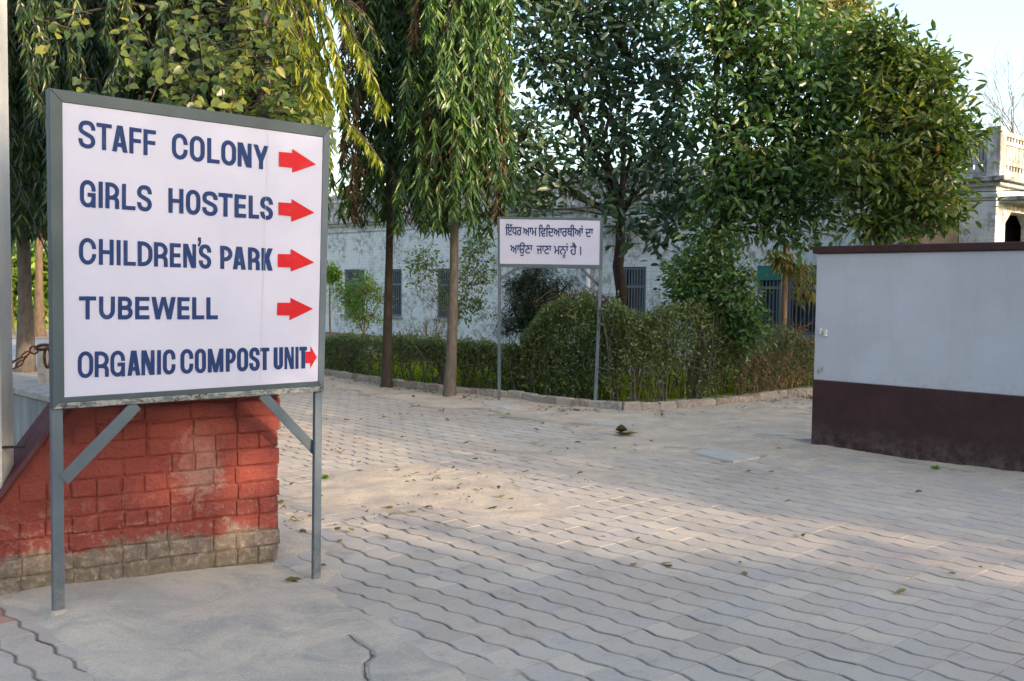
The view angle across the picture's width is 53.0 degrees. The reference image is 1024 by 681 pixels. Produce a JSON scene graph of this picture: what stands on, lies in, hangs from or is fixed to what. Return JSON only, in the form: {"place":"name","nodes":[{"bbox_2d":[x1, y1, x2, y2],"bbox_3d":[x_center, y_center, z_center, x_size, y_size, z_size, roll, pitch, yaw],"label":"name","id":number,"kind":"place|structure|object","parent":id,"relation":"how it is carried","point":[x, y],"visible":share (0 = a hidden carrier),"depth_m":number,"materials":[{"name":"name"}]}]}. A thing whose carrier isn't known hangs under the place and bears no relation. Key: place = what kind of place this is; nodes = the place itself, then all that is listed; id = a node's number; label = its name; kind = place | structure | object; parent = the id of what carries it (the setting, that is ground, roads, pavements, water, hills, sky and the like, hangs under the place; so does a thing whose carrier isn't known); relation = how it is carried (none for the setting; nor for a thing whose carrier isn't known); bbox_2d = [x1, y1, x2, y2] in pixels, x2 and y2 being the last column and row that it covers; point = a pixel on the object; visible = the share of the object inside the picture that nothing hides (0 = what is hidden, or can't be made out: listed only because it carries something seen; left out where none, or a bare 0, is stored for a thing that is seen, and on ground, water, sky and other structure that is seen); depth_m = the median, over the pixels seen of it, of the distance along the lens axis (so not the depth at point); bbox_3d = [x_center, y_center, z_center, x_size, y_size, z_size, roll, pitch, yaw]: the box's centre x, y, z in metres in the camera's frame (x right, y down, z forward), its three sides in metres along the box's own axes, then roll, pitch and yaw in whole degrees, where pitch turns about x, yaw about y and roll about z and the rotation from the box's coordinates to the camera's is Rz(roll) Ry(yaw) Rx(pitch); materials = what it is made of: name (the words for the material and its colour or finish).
{"place":"outdoors","nodes":[
{"label":"outdoors","id":0,"kind":"place"},
{"bbox_2d":[12,339,48,356],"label":"road","id":1,"kind":"structure","parent":0,"point":[37,341],"depth_m":25.89,"materials":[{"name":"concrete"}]},
{"bbox_2d":[10,45,47,372],"bbox_3d":[-8.035,-3.572,16.944,3.046,8.500,3.010,1,3,0],"label":"mast tree","id":2,"kind":"object","parent":1,"relation":"on","point":[25,338],"depth_m":17.02,"materials":[{"name":"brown plant"}]},
{"bbox_2d":[12,329,48,338],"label":"verge","id":3,"kind":"structure","parent":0,"point":[14,335],"depth_m":28.73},
{"bbox_2d":[11,232,34,333],"bbox_3d":[-14.743,-4.212,29.786,2.498,8.301,2.406,1,3,0],"label":"mast tree","id":4,"kind":"object","parent":3,"relation":"on","point":[13,331],"depth_m":29.97,"materials":[{"name":"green plant"}]},
{"bbox_2d":[11,211,47,336],"bbox_3d":[-13.190,-4.125,28.450,2.538,8.300,2.576,1,3,0],"label":"mast tree","id":5,"kind":"object","parent":3,"relation":"on","point":[39,323],"depth_m":28.54,"materials":[{"name":"beige plant"}]},
{"bbox_2d":[14,313,48,328],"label":"lawn","id":6,"kind":"structure","parent":0,"point":[15,325],"depth_m":35.50,"materials":[{"name":"green plant"}]},
{"bbox_2d":[12,241,48,322],"bbox_3d":[-18.285,-2.177,38.035,5.804,4.271,3.553,1,3,0],"label":"bush","id":7,"kind":"object","parent":6,"relation":"on","point":[15,280],"visible":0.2,"depth_m":37.34,"materials":[{"name":"green plant"}]},
{"bbox_2d":[0,560,465,680],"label":"cement apron","id":8,"kind":"object","parent":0,"point":[260,622],"visible":0.69,"depth_m":4.41,"materials":[{"name":"grey concrete"}]},
{"bbox_2d":[46,88,329,615],"bbox_3d":[-1.479,0.097,4.961,1.451,2.427,0.189,-2,4,-42],"label":"direction sign","id":9,"kind":"object","parent":8,"relation":"on","point":[187,253],"visible":0.99,"depth_m":4.89,"materials":[{"name":"white metal"}]},
{"bbox_2d":[285,576,304,580],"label":"fallen leaf","id":10,"kind":"object","parent":8,"relation":"on","point":[291,578],"visible":1,"depth_m":5.24,"materials":[{"name":"green plant"}]},
{"bbox_2d":[0,356,1023,680],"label":"paving","id":11,"kind":"structure","parent":0,"point":[934,528],"depth_m":5.60,"materials":[{"name":"concrete"}]},
{"bbox_2d":[0,0,24,487],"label":"concrete post","id":12,"kind":"object","parent":11,"relation":"on","point":[7,446],"visible":0.6,"depth_m":4.89,"materials":[{"name":"grey concrete"}]},
{"bbox_2d":[9,160,47,256],"bbox_3d":[-2.380,-0.665,5.049,0.012,0.743,0.310,3,4,34],"label":"cable","id":13,"kind":"object","parent":12,"relation":"attached to","point":[28,208],"visible":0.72,"depth_m":5.05,"materials":[{"name":"black rubber"}]},
{"bbox_2d":[12,343,48,369],"bbox_3d":[-2.383,0.094,5.009,0.261,0.152,0.082,-2,4,-36],"label":"rusty chain","id":14,"kind":"object","parent":12,"relation":"hanging from","point":[38,349],"visible":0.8,"depth_m":5.01,"materials":[{"name":"metal"}]},
{"bbox_2d":[13,374,49,445],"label":"wall","id":15,"kind":"structure","parent":11,"relation":"on","point":[31,397],"depth_m":6.54,"materials":[{"name":"paint"}]},
{"bbox_2d":[37,343,48,382],"bbox_3d":[-3.157,0.562,6.940,0.070,1.089,0.070,1,3,0],"label":"stub post","id":16,"kind":"object","parent":11,"relation":"on","point":[42,374],"visible":0.24,"depth_m":6.89,"materials":[{"name":"grey concrete"}]},
{"bbox_2d":[349,635,372,680],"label":"crack dirt","id":17,"kind":"structure","parent":11,"relation":"on","point":[365,662],"depth_m":4.11,"materials":[{"name":"brown soil"}]},
{"bbox_2d":[482,400,520,408],"bbox_3d":[-0.156,0.827,12.858,0.418,0.062,0.967,-1,3,-29],"label":"cement footing","id":18,"kind":"object","parent":11,"relation":"on","point":[500,404],"visible":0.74,"depth_m":12.80,"materials":[{"name":"grey concrete"}]},
{"bbox_2d":[281,378,811,539],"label":"leaf litter","id":19,"kind":"object","parent":11,"relation":"on","point":[431,506],"visible":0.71,"depth_m":9.26,"materials":[{"name":"brown plant"}]},
{"bbox_2d":[324,369,812,409],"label":"kerb","id":20,"kind":"structure","parent":11,"relation":"on","point":[638,405],"depth_m":13.52,"materials":[{"name":"concrete"}]},
{"bbox_2d":[595,421,651,426],"bbox_3d":[1.230,0.922,11.449,0.636,0.052,0.841,1,3,0],"label":"cement patch","id":21,"kind":"object","parent":11,"relation":"on","point":[615,424],"visible":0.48,"depth_m":11.22,"materials":[{"name":"grey concrete"}]},
{"bbox_2d":[616,424,636,434],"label":"curled leaf","id":22,"kind":"object","parent":11,"relation":"on","point":[620,428],"visible":1,"depth_m":10.37,"materials":[{"name":"brown plant"}]},
{"bbox_2d":[691,447,759,462],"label":"cover slab","id":23,"kind":"structure","parent":11,"relation":"on","point":[726,455],"depth_m":9.16,"materials":[{"name":"grey concrete"}]},
{"bbox_2d":[891,588,906,593],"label":"fallen leaf","id":24,"kind":"object","parent":11,"relation":"on","point":[900,590],"visible":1,"depth_m":5.09,"materials":[{"name":"green plant"}]},
{"bbox_2d":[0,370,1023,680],"bbox_3d":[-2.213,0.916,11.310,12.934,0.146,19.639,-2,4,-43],"label":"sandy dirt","id":25,"kind":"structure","parent":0,"point":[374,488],"depth_m":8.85,"materials":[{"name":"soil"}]},
{"bbox_2d":[930,465,941,469],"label":"weed","id":26,"kind":"object","parent":25,"relation":"on","point":[935,467],"visible":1,"depth_m":8.64,"materials":[{"name":"green plant"}]},
{"bbox_2d":[30,0,1023,250],"label":"sky","id":27,"kind":"structure","parent":0,"point":[976,27],"materials":[{"name":"white"}]},
{"bbox_2d":[325,332,740,375],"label":"yard","id":28,"kind":"structure","parent":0,"point":[334,333],"depth_m":21.44,"materials":[{"name":"soil"}]},
{"bbox_2d":[326,268,397,352],"bbox_3d":[-2.995,-0.483,20.522,1.506,1.966,0.928,1,3,0],"label":"shrub","id":29,"kind":"object","parent":28,"relation":"on","point":[368,287],"visible":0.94,"depth_m":20.44,"materials":[{"name":"green plant"}]},
{"bbox_2d":[400,313,445,360],"bbox_3d":[-1.611,-0.039,18.854,1.091,1.114,1.068,-1,3,-30],"label":"bare shrub","id":30,"kind":"object","parent":28,"relation":"on","point":[426,326],"visible":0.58,"depth_m":18.99,"materials":[{"name":"beige plant"}]},
{"bbox_2d":[397,228,497,328],"bbox_3d":[-1.044,-0.759,18.483,2.088,2.775,0.969,1,3,0],"label":"sapling","id":31,"kind":"object","parent":28,"relation":"on","point":[475,302],"visible":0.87,"depth_m":18.45,"materials":[{"name":"green plant"}]},
{"bbox_2d":[481,267,581,343],"bbox_3d":[0.354,-0.454,17.471,1.687,2.413,1.274,2,3,23],"label":"dark bush","id":32,"kind":"object","parent":28,"relation":"on","point":[526,310],"visible":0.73,"depth_m":17.35,"materials":[{"name":"green plant"}]},
{"bbox_2d":[481,0,726,378],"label":"broadleaf tree","id":33,"kind":"object","parent":28,"relation":"on","point":[601,52],"visible":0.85,"depth_m":15.68,"materials":[{"name":"green plant"}]},
{"label":"ground","id":34,"kind":"structure","parent":0,"visible":0},
{"bbox_2d":[7,0,151,247],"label":"mast tree","id":35,"kind":"object","parent":34,"relation":"on","point":[26,156],"visible":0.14,"depth_m":13.45,"materials":[{"name":"green plant"}]},
{"bbox_2d":[0,394,279,594],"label":"brick pier","id":36,"kind":"structure","parent":34,"relation":"on","point":[161,487],"depth_m":5.21,"materials":[{"name":"red brick"}]},
{"bbox_2d":[34,0,337,157],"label":"climbing vine","id":37,"kind":"object","parent":34,"relation":"on","point":[268,108],"visible":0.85,"depth_m":8.56,"materials":[{"name":"green plant"}]},
{"bbox_2d":[37,0,337,222],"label":"mast tree","id":38,"kind":"object","parent":34,"relation":"on","point":[93,54],"visible":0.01,"depth_m":11.45,"materials":[{"name":"green plant"}]},
{"bbox_2d":[11,0,390,428],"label":"weeping tree","id":39,"kind":"object","parent":34,"relation":"on","point":[300,14],"visible":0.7,"depth_m":9.89,"materials":[{"name":"green plant"}]},
{"bbox_2d":[329,179,385,195],"bbox_3d":[-3.310,-3.400,39.886,8.850,5.854,3.541,1,3,0],"label":"tree","id":40,"kind":"object","parent":34,"relation":"on","point":[336,194],"depth_m":39.36,"materials":[{"name":"plant"}]},
{"bbox_2d":[332,0,435,387],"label":"mast tree","id":41,"kind":"object","parent":34,"relation":"on","point":[388,18],"visible":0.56,"depth_m":14.64,"materials":[{"name":"green plant"}]},
{"bbox_2d":[386,0,520,396],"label":"mast tree","id":42,"kind":"object","parent":34,"relation":"on","point":[462,70],"visible":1,"depth_m":13.34,"materials":[{"name":"green plant"}]},
{"bbox_2d":[324,353,813,401],"bbox_3d":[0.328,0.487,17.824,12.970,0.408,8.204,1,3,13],"label":"grass","id":43,"kind":"structure","parent":34,"relation":"on","point":[730,387],"depth_m":14.87,"materials":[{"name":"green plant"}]},
{"bbox_2d":[326,260,343,336],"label":"shrub","id":44,"kind":"object","parent":43,"relation":"on","point":[333,273],"visible":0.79,"depth_m":19.47,"materials":[{"name":"green plant"}]},
{"bbox_2d":[325,330,526,391],"bbox_3d":[-2.056,0.217,16.478,1.182,0.901,6.881,-2,4,-40],"label":"hedge","id":45,"kind":"object","parent":43,"relation":"on","point":[346,347],"visible":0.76,"depth_m":15.18,"materials":[{"name":"green plant"}]},
{"bbox_2d":[497,217,602,399],"bbox_3d":[0.449,-0.360,13.174,1.407,2.461,0.275,2,3,18],"label":"notice sign","id":46,"kind":"object","parent":43,"relation":"on","point":[550,242],"visible":1,"depth_m":13.15,"materials":[{"name":"white metal"}]},
{"bbox_2d":[529,281,637,343],"bbox_3d":[1.107,-0.122,15.809,1.709,1.620,0.931,1,3,0],"label":"dry bush","id":47,"kind":"object","parent":43,"relation":"on","point":[595,297],"visible":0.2,"depth_m":15.71,"materials":[{"name":"green plant"}]},
{"bbox_2d":[503,288,773,401],"bbox_3d":[1.749,0.047,14.003,3.831,1.544,2.702,1,3,0],"label":"hedge","id":48,"kind":"object","parent":43,"relation":"on","point":[542,353],"visible":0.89,"depth_m":13.31,"materials":[{"name":"green plant"}]},
{"bbox_2d":[652,224,779,398],"bbox_3d":[2.710,-0.318,13.682,1.659,2.473,1.100,1,3,0],"label":"tree","id":49,"kind":"object","parent":43,"relation":"on","point":[711,273],"visible":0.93,"depth_m":13.54,"materials":[{"name":"green plant"}]},
{"bbox_2d":[712,298,814,392],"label":"dry twigs","id":50,"kind":"object","parent":43,"relation":"on","point":[786,336],"visible":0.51,"depth_m":14.60,"materials":[{"name":"plant"}]},
{"bbox_2d":[721,321,814,394],"bbox_3d":[4.174,0.229,15.265,1.070,1.077,3.724,4,4,45],"label":"scrub","id":51,"kind":"object","parent":43,"relation":"on","point":[806,366],"visible":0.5,"depth_m":14.77,"materials":[{"name":"green plant"}]},
{"bbox_2d":[635,0,901,392],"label":"broadleaf tree","id":52,"kind":"object","parent":43,"relation":"on","point":[754,168],"visible":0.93,"depth_m":13.93,"materials":[{"name":"green plant"}]},
{"bbox_2d":[758,238,816,387],"bbox_3d":[4.156,-0.336,15.278,0.966,2.370,0.720,1,3,0],"label":"dry leaved tree","id":53,"kind":"object","parent":43,"relation":"on","point":[786,268],"visible":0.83,"depth_m":15.24,"materials":[{"name":"beige plant"}]},
{"bbox_2d":[325,125,1023,360],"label":"college building","id":54,"kind":"structure","parent":34,"relation":"on","point":[350,250],"depth_m":23.54,"materials":[{"name":"grey paint"}]},
{"bbox_2d":[345,269,363,314],"bbox_3d":[-4.674,-1.460,30.904,0.141,1.360,1.065,-2,4,-43],"label":"window","id":55,"kind":"structure","parent":54,"relation":"in","point":[348,273],"depth_m":30.96,"materials":[{"name":"blue paint"}]},
{"bbox_2d":[392,269,401,316],"bbox_3d":[-3.283,-1.369,29.437,0.141,1.360,0.649,-2,4,-43],"label":"window","id":56,"kind":"structure","parent":54,"relation":"in","point":[397,279],"depth_m":29.42,"materials":[{"name":"blue paint"}]},
{"bbox_2d":[437,269,449,318],"bbox_3d":[-1.752,-1.269,27.821,0.141,1.360,0.671,-2,4,-43],"label":"window","id":57,"kind":"structure","parent":54,"relation":"in","point":[445,276],"depth_m":27.91,"materials":[{"name":"blue paint"}]},
{"bbox_2d":[624,267,645,324],"bbox_3d":[2.789,-0.971,23.030,0.141,1.360,0.708,-2,4,-43],"label":"window","id":58,"kind":"structure","parent":54,"relation":"in","point":[635,277],"depth_m":23.00,"materials":[{"name":"blue paint"}]},
{"bbox_2d":[757,280,780,333],"bbox_3d":[5.182,-0.815,20.504,0.141,1.360,0.563,-2,4,-43],"label":"window","id":59,"kind":"structure","parent":54,"relation":"in","point":[773,300],"depth_m":20.50,"materials":[{"name":"blue paint"}]},
{"bbox_2d":[787,265,816,335],"bbox_3d":[5.726,-0.779,19.930,0.141,1.360,0.756,-2,4,-43],"label":"window","id":60,"kind":"structure","parent":54,"relation":"in","point":[808,315],"depth_m":20.02,"materials":[{"name":"blue paint"}]},
{"bbox_2d":[672,193,1023,200],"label":"overhead wire","id":61,"kind":"object","parent":54,"relation":"attached to","point":[970,200],"visible":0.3,"depth_m":15.50,"materials":[{"name":"black metal"}]},
{"bbox_2d":[766,190,1023,193],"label":"overhead wire","id":62,"kind":"object","parent":54,"relation":"attached to","point":[973,191],"visible":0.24,"depth_m":15.50,"materials":[{"name":"black metal"}]},
{"bbox_2d":[784,0,879,151],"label":"tree","id":63,"kind":"object","parent":34,"relation":"on","point":[834,4],"visible":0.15,"depth_m":43.61,"materials":[{"name":"green plant"}]},
{"bbox_2d":[803,1,1006,245],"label":"broadleaf tree","id":64,"kind":"object","parent":34,"relation":"on","point":[910,109],"visible":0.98,"depth_m":13.05,"materials":[{"name":"green plant"}]},
{"bbox_2d":[811,241,1023,471],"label":"boundary wall","id":65,"kind":"structure","parent":34,"relation":"on","point":[919,352],"depth_m":9.13,"materials":[{"name":"white paint"}]},
{"bbox_2d":[962,44,1023,135],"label":"bare tree","id":66,"kind":"object","parent":34,"relation":"on","point":[1012,117],"visible":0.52,"depth_m":34.16,"materials":[{"name":"brown plant"}]}
]}

